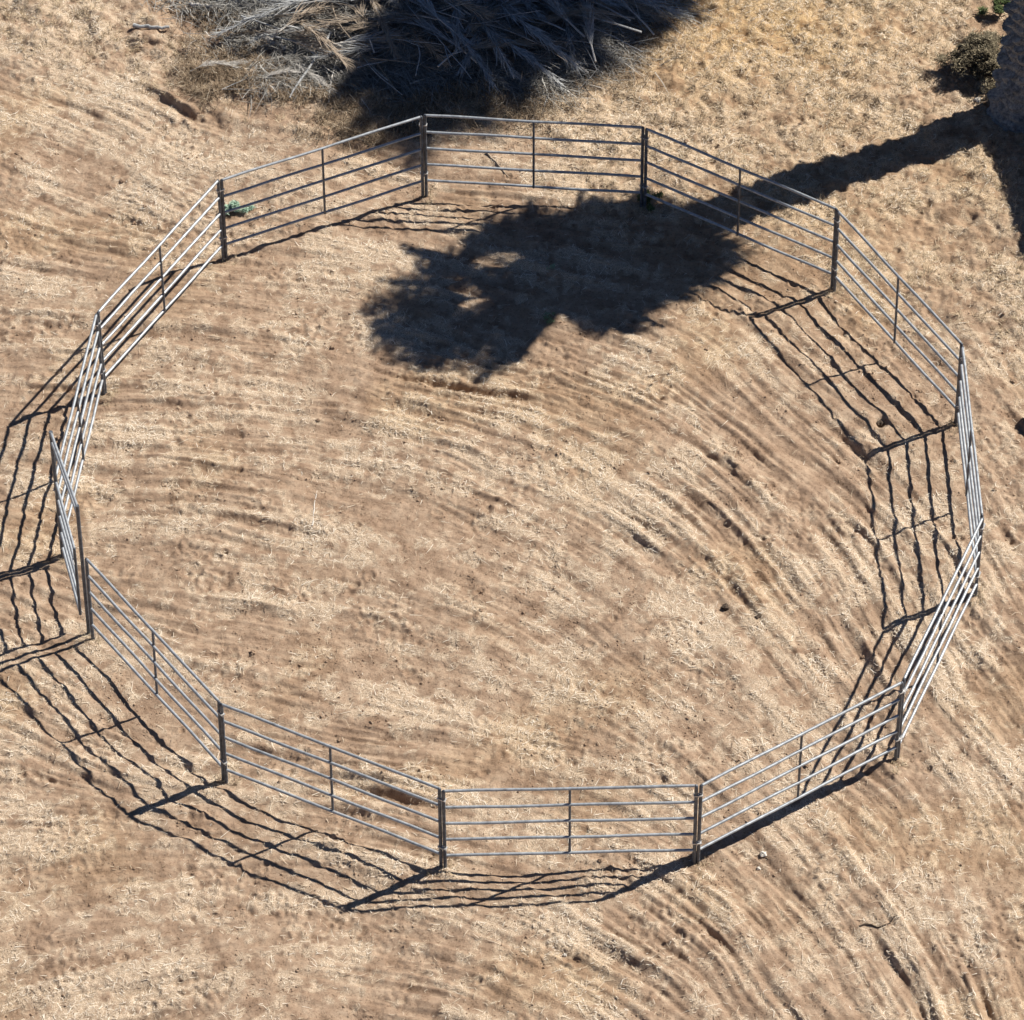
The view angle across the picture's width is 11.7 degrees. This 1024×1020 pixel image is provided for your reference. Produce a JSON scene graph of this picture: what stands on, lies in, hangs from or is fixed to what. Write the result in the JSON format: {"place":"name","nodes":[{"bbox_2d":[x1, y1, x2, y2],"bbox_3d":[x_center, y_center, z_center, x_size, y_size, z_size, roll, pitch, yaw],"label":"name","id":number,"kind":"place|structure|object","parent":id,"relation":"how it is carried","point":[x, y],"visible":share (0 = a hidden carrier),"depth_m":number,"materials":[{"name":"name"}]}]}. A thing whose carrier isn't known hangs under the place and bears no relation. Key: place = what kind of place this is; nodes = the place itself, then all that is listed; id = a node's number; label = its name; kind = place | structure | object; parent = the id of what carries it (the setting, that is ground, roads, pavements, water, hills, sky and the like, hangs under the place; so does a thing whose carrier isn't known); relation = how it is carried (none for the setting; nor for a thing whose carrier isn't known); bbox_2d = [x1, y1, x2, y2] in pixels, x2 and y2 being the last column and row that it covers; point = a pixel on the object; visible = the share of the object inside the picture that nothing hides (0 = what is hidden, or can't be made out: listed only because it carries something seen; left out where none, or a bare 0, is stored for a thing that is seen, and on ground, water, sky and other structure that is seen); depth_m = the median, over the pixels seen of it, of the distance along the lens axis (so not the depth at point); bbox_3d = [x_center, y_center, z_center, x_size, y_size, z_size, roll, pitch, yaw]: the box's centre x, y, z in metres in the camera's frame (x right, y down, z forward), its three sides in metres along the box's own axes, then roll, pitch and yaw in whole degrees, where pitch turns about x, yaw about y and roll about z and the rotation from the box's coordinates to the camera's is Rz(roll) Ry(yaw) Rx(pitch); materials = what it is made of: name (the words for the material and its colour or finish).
{"place":"outdoors","nodes":[
{"label":"outdoors","id":0,"kind":"place"},
{"bbox_2d":[0,0,1023,1019],"bbox_3d":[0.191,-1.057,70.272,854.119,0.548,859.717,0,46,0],"label":"ground","id":1,"kind":"structure","parent":0,"point":[750,420],"depth_m":68.89,"materials":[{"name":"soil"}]},
{"bbox_2d":[49,430,90,633],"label":"pen gate","id":2,"kind":"structure","parent":1,"relation":"on","point":[67,549],"depth_m":67.35,"materials":[{"name":"metal"}]},
{"bbox_2d":[53,313,105,538],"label":"fence panel","id":3,"kind":"object","parent":1,"relation":"on","point":[101,385],"visible":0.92,"depth_m":69.49,"materials":[{"name":"metal"}]},
{"bbox_2d":[133,23,168,29],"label":"weathered pole","id":4,"kind":"object","parent":1,"relation":"on","point":[135,25],"visible":1,"depth_m":76.61,"materials":[{"name":"grey wood"}]},
{"bbox_2d":[85,557,227,781],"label":"fence panel","id":5,"kind":"object","parent":1,"relation":"on","point":[92,611],"visible":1,"depth_m":66.18,"materials":[{"name":"metal"}]},
{"bbox_2d":[95,179,224,392],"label":"fence panel","id":6,"kind":"object","parent":1,"relation":"on","point":[221,246],"visible":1,"depth_m":71.44,"materials":[{"name":"metal"}]},
{"bbox_2d":[225,200,255,214],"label":"green weed","id":7,"kind":"object","parent":1,"relation":"on","point":[232,204],"visible":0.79,"depth_m":73.69,"materials":[{"name":"green plant"}]},
{"bbox_2d":[216,115,423,259],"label":"fence panel","id":8,"kind":"object","parent":1,"relation":"on","point":[323,180],"visible":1,"depth_m":72.90,"materials":[{"name":"metal"}]},
{"bbox_2d":[220,703,447,866],"bbox_3d":[-2.323,3.602,64.830,3.325,1.597,0.061,20,49,19],"label":"fence panel","id":9,"kind":"object","parent":1,"relation":"on","point":[332,796],"visible":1,"depth_m":64.72,"materials":[{"name":"metal"}]},
{"bbox_2d":[139,0,714,118],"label":"brush litter","id":10,"kind":"object","parent":1,"relation":"on","point":[401,69],"visible":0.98,"depth_m":75.87,"materials":[{"name":"grey plant"}]},
{"bbox_2d":[189,2,222,7],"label":"bleached stick","id":11,"kind":"object","parent":10,"relation":"on","point":[192,4],"visible":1,"depth_m":76.87,"materials":[{"name":"grey wood"}]},
{"bbox_2d":[191,58,240,70],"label":"dead palm frond","id":12,"kind":"object","parent":10,"relation":"on","point":[212,62],"visible":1,"depth_m":75.79,"materials":[{"name":"beige plant"}]},
{"bbox_2d":[216,58,251,64],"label":"dead palm frond","id":13,"kind":"object","parent":10,"relation":"on","point":[234,62],"visible":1,"depth_m":75.84,"materials":[{"name":"beige plant"}]},
{"bbox_2d":[209,0,315,38],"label":"dead palm frond","id":14,"kind":"object","parent":10,"relation":"on","point":[292,2],"visible":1,"depth_m":76.21,"materials":[{"name":"grey plant"}]},
{"bbox_2d":[262,36,286,49],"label":"short log","id":15,"kind":"object","parent":10,"relation":"on","point":[271,40],"visible":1,"depth_m":76.04,"materials":[{"name":"grey wood"}]},
{"bbox_2d":[255,65,311,82],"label":"dead palm frond","id":16,"kind":"object","parent":10,"relation":"on","point":[278,72],"visible":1,"depth_m":75.56,"materials":[{"name":"beige plant"}]},
{"bbox_2d":[243,0,330,4],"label":"dead palm frond","id":17,"kind":"object","parent":10,"relation":"on","point":[276,1],"visible":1,"depth_m":76.47,"materials":[{"name":"grey plant"}]},
{"bbox_2d":[239,23,349,49],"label":"dead palm frond","id":18,"kind":"object","parent":10,"relation":"on","point":[309,35],"visible":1,"depth_m":75.81,"materials":[{"name":"grey plant"}]},
{"bbox_2d":[241,15,355,52],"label":"dead branch","id":19,"kind":"object","parent":10,"relation":"on","point":[265,24],"visible":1,"depth_m":76.18,"materials":[{"name":"grey wood"}]},
{"bbox_2d":[248,22,349,43],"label":"dead palm frond","id":20,"kind":"object","parent":10,"relation":"on","point":[292,27],"visible":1,"depth_m":75.96,"materials":[{"name":"grey plant"}]},
{"bbox_2d":[244,3,353,19],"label":"dead branch","id":21,"kind":"object","parent":10,"relation":"on","point":[276,14],"visible":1,"depth_m":76.25,"materials":[{"name":"grey wood"}]},
{"bbox_2d":[270,0,344,38],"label":"dead palm frond","id":22,"kind":"object","parent":10,"relation":"on","point":[311,10],"visible":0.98,"depth_m":76.14,"materials":[{"name":"beige plant"}]},
{"bbox_2d":[314,0,362,38],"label":"dead branch","id":23,"kind":"object","parent":22,"relation":"on","point":[335,14],"visible":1,"depth_m":76.04,"materials":[{"name":"beige wood"}]},
{"bbox_2d":[267,6,351,21],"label":"dead palm frond","id":24,"kind":"object","parent":10,"relation":"on","point":[330,14],"visible":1,"depth_m":76.08,"materials":[{"name":"grey plant"}]},
{"bbox_2d":[289,31,331,97],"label":"leaning pole","id":25,"kind":"object","parent":10,"relation":"on","point":[313,61],"visible":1,"depth_m":75.59,"materials":[{"name":"grey wood"}]},
{"bbox_2d":[290,56,342,97],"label":"dead palm frond","id":26,"kind":"object","parent":10,"relation":"on","point":[317,78],"visible":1,"depth_m":75.54,"materials":[{"name":"beige plant"}]},
{"bbox_2d":[288,16,364,76],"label":"dead palm frond","id":27,"kind":"object","parent":10,"relation":"on","point":[321,38],"visible":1,"depth_m":75.61,"materials":[{"name":"beige plant"}]},
{"bbox_2d":[264,32,390,74],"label":"dead palm frond","id":28,"kind":"object","parent":10,"relation":"on","point":[318,48],"visible":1,"depth_m":75.73,"materials":[{"name":"beige plant"}]},
{"bbox_2d":[289,29,374,45],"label":"dead palm frond","id":29,"kind":"object","parent":10,"relation":"on","point":[333,34],"visible":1,"depth_m":76.03,"materials":[{"name":"grey plant"}]},
{"bbox_2d":[328,38,342,101],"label":"dead branch","id":30,"kind":"object","parent":10,"relation":"on","point":[332,73],"visible":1,"depth_m":75.64,"materials":[{"name":"grey wood"}]},
{"bbox_2d":[295,8,396,35],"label":"dead palm frond","id":31,"kind":"object","parent":10,"relation":"on","point":[343,21],"visible":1,"depth_m":75.91,"materials":[{"name":"grey plant"}]},
{"bbox_2d":[302,42,405,60],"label":"dead palm frond","id":32,"kind":"object","parent":10,"relation":"on","point":[354,50],"visible":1,"depth_m":75.63,"materials":[{"name":"grey plant"}]},
{"bbox_2d":[351,0,374,52],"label":"dead palm frond","id":33,"kind":"object","parent":10,"relation":"on","point":[360,5],"visible":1,"depth_m":75.96,"materials":[{"name":"beige plant"}]},
{"bbox_2d":[317,16,415,47],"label":"dead palm frond","id":34,"kind":"object","parent":10,"relation":"on","point":[353,23],"visible":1,"depth_m":75.99,"materials":[{"name":"grey plant"}]},
{"bbox_2d":[334,5,401,94],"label":"dead branch","id":35,"kind":"object","parent":10,"relation":"on","point":[368,63],"visible":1,"depth_m":75.60,"materials":[{"name":"grey wood"}]},
{"bbox_2d":[326,23,419,46],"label":"dead palm frond","id":36,"kind":"object","parent":10,"relation":"on","point":[361,38],"visible":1,"depth_m":75.76,"materials":[{"name":"grey plant"}]},
{"bbox_2d":[350,25,397,93],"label":"long branch","id":37,"kind":"object","parent":10,"relation":"on","point":[379,66],"visible":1,"depth_m":75.70,"materials":[{"name":"beige wood"}]},
{"bbox_2d":[320,22,437,50],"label":"dead branch","id":38,"kind":"object","parent":10,"relation":"on","point":[359,30],"visible":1,"depth_m":75.91,"materials":[{"name":"beige wood"}]},
{"bbox_2d":[337,12,429,36],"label":"dead palm frond","id":39,"kind":"object","parent":10,"relation":"on","point":[351,29],"visible":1,"depth_m":75.79,"materials":[{"name":"grey plant"}]},
{"bbox_2d":[342,29,428,50],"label":"dead palm frond","id":40,"kind":"object","parent":10,"relation":"on","point":[374,40],"visible":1,"depth_m":75.80,"materials":[{"name":"grey plant"}]},
{"bbox_2d":[370,0,404,61],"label":"dead palm frond","id":41,"kind":"object","parent":10,"relation":"on","point":[376,8],"visible":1,"depth_m":75.67,"materials":[{"name":"grey plant"}]},
{"bbox_2d":[327,2,449,25],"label":"dead palm frond","id":42,"kind":"object","parent":10,"relation":"on","point":[399,13],"visible":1,"depth_m":75.84,"materials":[{"name":"grey plant"}]},
{"bbox_2d":[339,5,476,62],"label":"dead palm frond","id":43,"kind":"object","parent":10,"relation":"on","point":[430,29],"visible":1,"depth_m":75.73,"materials":[{"name":"grey plant"}]},
{"bbox_2d":[371,56,480,79],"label":"dead branch","id":44,"kind":"object","parent":10,"relation":"on","point":[413,63],"visible":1,"depth_m":75.63,"materials":[{"name":"beige wood"}]},
{"bbox_2d":[404,28,452,69],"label":"dead palm frond","id":45,"kind":"object","parent":10,"relation":"on","point":[433,51],"visible":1,"depth_m":75.66,"materials":[{"name":"grey plant"}]},
{"bbox_2d":[411,0,451,28],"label":"dead palm frond","id":46,"kind":"object","parent":10,"relation":"on","point":[429,8],"visible":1,"depth_m":75.75,"materials":[{"name":"grey plant"}]},
{"bbox_2d":[396,41,468,61],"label":"dead palm frond","id":47,"kind":"object","parent":10,"relation":"on","point":[439,48],"visible":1,"depth_m":75.70,"materials":[{"name":"grey plant"}]},
{"bbox_2d":[409,0,468,21],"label":"dead branch","id":48,"kind":"object","parent":10,"relation":"on","point":[440,11],"visible":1,"depth_m":75.72,"materials":[{"name":"grey wood"}]},
{"bbox_2d":[415,5,471,78],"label":"dead branch","id":49,"kind":"object","parent":10,"relation":"on","point":[445,47],"visible":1,"depth_m":75.52,"materials":[{"name":"grey wood"}]},
{"bbox_2d":[419,6,496,89],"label":"dead palm frond","id":50,"kind":"object","parent":10,"relation":"on","point":[469,49],"visible":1,"depth_m":75.52,"materials":[{"name":"grey plant"}]},
{"bbox_2d":[448,0,470,54],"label":"dead palm frond","id":51,"kind":"object","parent":10,"relation":"on","point":[457,29],"visible":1,"depth_m":75.74,"materials":[{"name":"grey plant"}]},
{"bbox_2d":[437,0,481,34],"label":"dead palm frond","id":52,"kind":"object","parent":10,"relation":"on","point":[462,18],"visible":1,"depth_m":75.95,"materials":[{"name":"beige plant"}]},
{"bbox_2d":[454,27,483,77],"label":"dead palm frond","id":53,"kind":"object","parent":10,"relation":"on","point":[466,59],"visible":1,"depth_m":75.56,"materials":[{"name":"grey plant"}]},
{"bbox_2d":[453,0,530,50],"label":"dead palm frond","id":54,"kind":"object","parent":10,"relation":"on","point":[475,25],"visible":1,"depth_m":75.91,"materials":[{"name":"grey plant"}]},
{"bbox_2d":[472,8,523,80],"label":"dead palm frond","id":55,"kind":"object","parent":10,"relation":"on","point":[488,31],"visible":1,"depth_m":75.63,"materials":[{"name":"grey plant"}]},
{"bbox_2d":[487,20,513,78],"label":"dead branch","id":56,"kind":"object","parent":10,"relation":"on","point":[501,54],"visible":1,"depth_m":75.43,"materials":[{"name":"grey wood"}]},
{"bbox_2d":[460,12,542,45],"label":"dead palm frond","id":57,"kind":"object","parent":10,"relation":"on","point":[504,29],"visible":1,"depth_m":75.74,"materials":[{"name":"grey plant"}]},
{"bbox_2d":[439,35,566,57],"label":"dead palm frond","id":58,"kind":"object","parent":10,"relation":"on","point":[492,46],"visible":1,"depth_m":75.63,"materials":[{"name":"grey plant"}]},
{"bbox_2d":[452,8,565,30],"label":"dead palm frond","id":59,"kind":"object","parent":10,"relation":"on","point":[529,16],"visible":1,"depth_m":75.93,"materials":[{"name":"grey plant"}]},
{"bbox_2d":[464,0,556,18],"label":"dead palm frond","id":60,"kind":"object","parent":10,"relation":"on","point":[514,2],"visible":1,"depth_m":76.10,"materials":[{"name":"grey plant"}]},
{"bbox_2d":[437,0,576,9],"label":"dead palm frond","id":61,"kind":"object","parent":60,"relation":"on","point":[458,3],"visible":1,"depth_m":76.00,"materials":[{"name":"grey plant"}]},
{"bbox_2d":[478,26,565,89],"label":"dead palm frond","id":62,"kind":"object","parent":10,"relation":"on","point":[525,55],"visible":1,"depth_m":75.46,"materials":[{"name":"grey plant"}]},
{"bbox_2d":[503,1,564,75],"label":"dead palm frond","id":63,"kind":"object","parent":10,"relation":"on","point":[510,57],"visible":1,"depth_m":75.80,"materials":[{"name":"grey plant"}]},
{"bbox_2d":[487,0,584,76],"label":"dead palm frond","id":64,"kind":"object","parent":10,"relation":"on","point":[547,42],"visible":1,"depth_m":75.68,"materials":[{"name":"grey plant"}]},
{"bbox_2d":[521,0,550,21],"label":"dead palm frond","id":65,"kind":"object","parent":10,"relation":"on","point":[536,12],"visible":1,"depth_m":76.04,"materials":[{"name":"grey plant"}]},
{"bbox_2d":[496,19,588,72],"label":"dead palm frond","id":66,"kind":"object","parent":10,"relation":"on","point":[537,39],"visible":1,"depth_m":75.78,"materials":[{"name":"grey plant"}]},
{"bbox_2d":[539,0,585,37],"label":"dead palm frond","id":67,"kind":"object","parent":10,"relation":"on","point":[558,9],"visible":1,"depth_m":76.01,"materials":[{"name":"grey plant"}]},
{"bbox_2d":[556,0,578,74],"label":"dead palm frond","id":68,"kind":"object","parent":10,"relation":"on","point":[568,35],"visible":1,"depth_m":75.95,"materials":[{"name":"grey plant"}]},
{"bbox_2d":[516,3,641,32],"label":"dead palm frond","id":69,"kind":"object","parent":10,"relation":"on","point":[605,21],"visible":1,"depth_m":75.98,"materials":[{"name":"grey plant"}]},
{"bbox_2d":[526,0,634,31],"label":"dead palm frond","id":70,"kind":"object","parent":10,"relation":"on","point":[573,12],"visible":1,"depth_m":76.04,"materials":[{"name":"grey plant"}]},
{"bbox_2d":[576,0,596,61],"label":"dead palm frond","id":71,"kind":"object","parent":10,"relation":"on","point":[589,28],"visible":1,"depth_m":75.87,"materials":[{"name":"grey plant"}]},
{"bbox_2d":[587,0,630,20],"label":"dead palm frond","id":72,"kind":"object","parent":10,"relation":"on","point":[613,11],"visible":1,"depth_m":76.30,"materials":[{"name":"grey plant"}]},
{"bbox_2d":[575,23,642,51],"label":"dead branch","id":73,"kind":"object","parent":10,"relation":"on","point":[610,35],"visible":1,"depth_m":75.87,"materials":[{"name":"grey wood"}]},
{"bbox_2d":[595,0,624,13],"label":"dead palm frond","id":74,"kind":"object","parent":10,"relation":"on","point":[612,7],"visible":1,"depth_m":76.51,"materials":[{"name":"grey plant"}]},
{"bbox_2d":[600,0,623,13],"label":"dead palm frond","id":75,"kind":"object","parent":10,"relation":"on","point":[614,4],"visible":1,"depth_m":76.40,"materials":[{"name":"grey plant"}]},
{"bbox_2d":[612,0,653,34],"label":"dead palm frond","id":76,"kind":"object","parent":10,"relation":"on","point":[631,11],"visible":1,"depth_m":76.39,"materials":[{"name":"grey plant"}]},
{"bbox_2d":[619,0,680,24],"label":"dead palm frond","id":77,"kind":"object","parent":10,"relation":"on","point":[654,16],"visible":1,"depth_m":76.58,"materials":[{"name":"grey plant"}]},
{"bbox_2d":[637,0,692,18],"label":"dead palm frond","id":78,"kind":"object","parent":10,"relation":"on","point":[672,11],"visible":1,"depth_m":76.53,"materials":[{"name":"grey plant"}]},
{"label":"dead palm frond","id":79,"kind":"object","parent":10,"relation":"on","visible":0},
{"bbox_2d":[441,0,500,23],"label":"dead palm frond","id":80,"kind":"object","parent":79,"relation":"on","point":[479,10],"visible":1,"depth_m":75.81,"materials":[{"name":"grey plant"}]},
{"bbox_2d":[147,0,707,170],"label":"dead grass thatch","id":81,"kind":"object","parent":1,"relation":"on","point":[378,137],"visible":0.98,"depth_m":75.42,"materials":[{"name":"beige plant"}]},
{"bbox_2d":[0,0,1023,1019],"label":"soil crumbs","id":82,"kind":"object","parent":1,"relation":"on","point":[504,552],"visible":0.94,"depth_m":68.69,"materials":[{"name":"brown soil"}]},
{"bbox_2d":[419,114,644,206],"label":"fence panel","id":83,"kind":"object","parent":1,"relation":"on","point":[533,170],"visible":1,"depth_m":73.29,"materials":[{"name":"metal"}]},
{"bbox_2d":[543,312,555,323],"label":"pale weed","id":84,"kind":"object","parent":1,"relation":"on","point":[548,317],"visible":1,"depth_m":72.14,"materials":[{"name":"green plant"}]},
{"bbox_2d":[441,784,702,867],"bbox_3d":[0.778,4.101,64.325,3.352,1.596,0.058,-1,46,-1],"label":"fence panel","id":85,"kind":"object","parent":1,"relation":"on","point":[569,820],"visible":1,"depth_m":64.21,"materials":[{"name":"metal"}]},
{"bbox_2d":[637,189,663,210],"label":"dark weed","id":86,"kind":"object","parent":1,"relation":"on","point":[649,206],"visible":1,"depth_m":73.75,"materials":[{"name":"green plant"}]},
{"bbox_2d":[639,128,837,289],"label":"fence panel","id":87,"kind":"object","parent":1,"relation":"on","point":[739,185],"visible":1,"depth_m":72.56,"materials":[{"name":"metal"}]},
{"bbox_2d":[696,681,907,864],"bbox_3d":[3.781,3.415,64.988,3.313,1.596,0.058,-26,51,-23],"label":"fence panel","id":88,"kind":"object","parent":1,"relation":"on","point":[897,738],"visible":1,"depth_m":64.86,"materials":[{"name":"metal"}]},
{"bbox_2d":[859,916,894,927],"bbox_3d":[4.702,5.318,64.099,0.484,0.080,0.111,-8,46,-8],"label":"dark twig","id":89,"kind":"object","parent":1,"relation":"on","point":[874,925],"visible":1,"depth_m":64.10,"materials":[{"name":"wood"}]},
{"bbox_2d":[832,210,962,422],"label":"fence panel","id":90,"kind":"object","parent":1,"relation":"on","point":[835,269],"visible":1,"depth_m":70.96,"materials":[{"name":"metal"}]},
{"bbox_2d":[897,517,985,757],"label":"fence panel","id":91,"kind":"object","parent":1,"relation":"on","point":[977,558],"visible":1,"depth_m":66.56,"materials":[{"name":"metal"}]},
{"bbox_2d":[934,29,1003,96],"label":"shrub","id":92,"kind":"object","parent":1,"relation":"on","point":[979,51],"visible":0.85,"depth_m":75.63,"materials":[{"name":"green plant"}]},
{"bbox_2d":[955,346,983,581],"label":"fence panel","id":93,"kind":"object","parent":1,"relation":"on","point":[968,462],"visible":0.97,"depth_m":68.87,"materials":[{"name":"metal"}]},
{"bbox_2d":[976,0,1009,16],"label":"green bush","id":94,"kind":"object","parent":1,"relation":"on","point":[998,6],"visible":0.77,"depth_m":76.70,"materials":[{"name":"green plant"}]},
{"bbox_2d":[986,0,1023,132],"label":"palm tree","id":95,"kind":"object","parent":1,"relation":"on","point":[1005,108],"visible":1,"depth_m":74.54,"materials":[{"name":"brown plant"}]},
{"bbox_2d":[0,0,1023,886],"bbox_3d":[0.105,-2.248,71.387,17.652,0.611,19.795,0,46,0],"label":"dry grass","id":96,"kind":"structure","parent":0,"point":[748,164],"depth_m":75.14,"materials":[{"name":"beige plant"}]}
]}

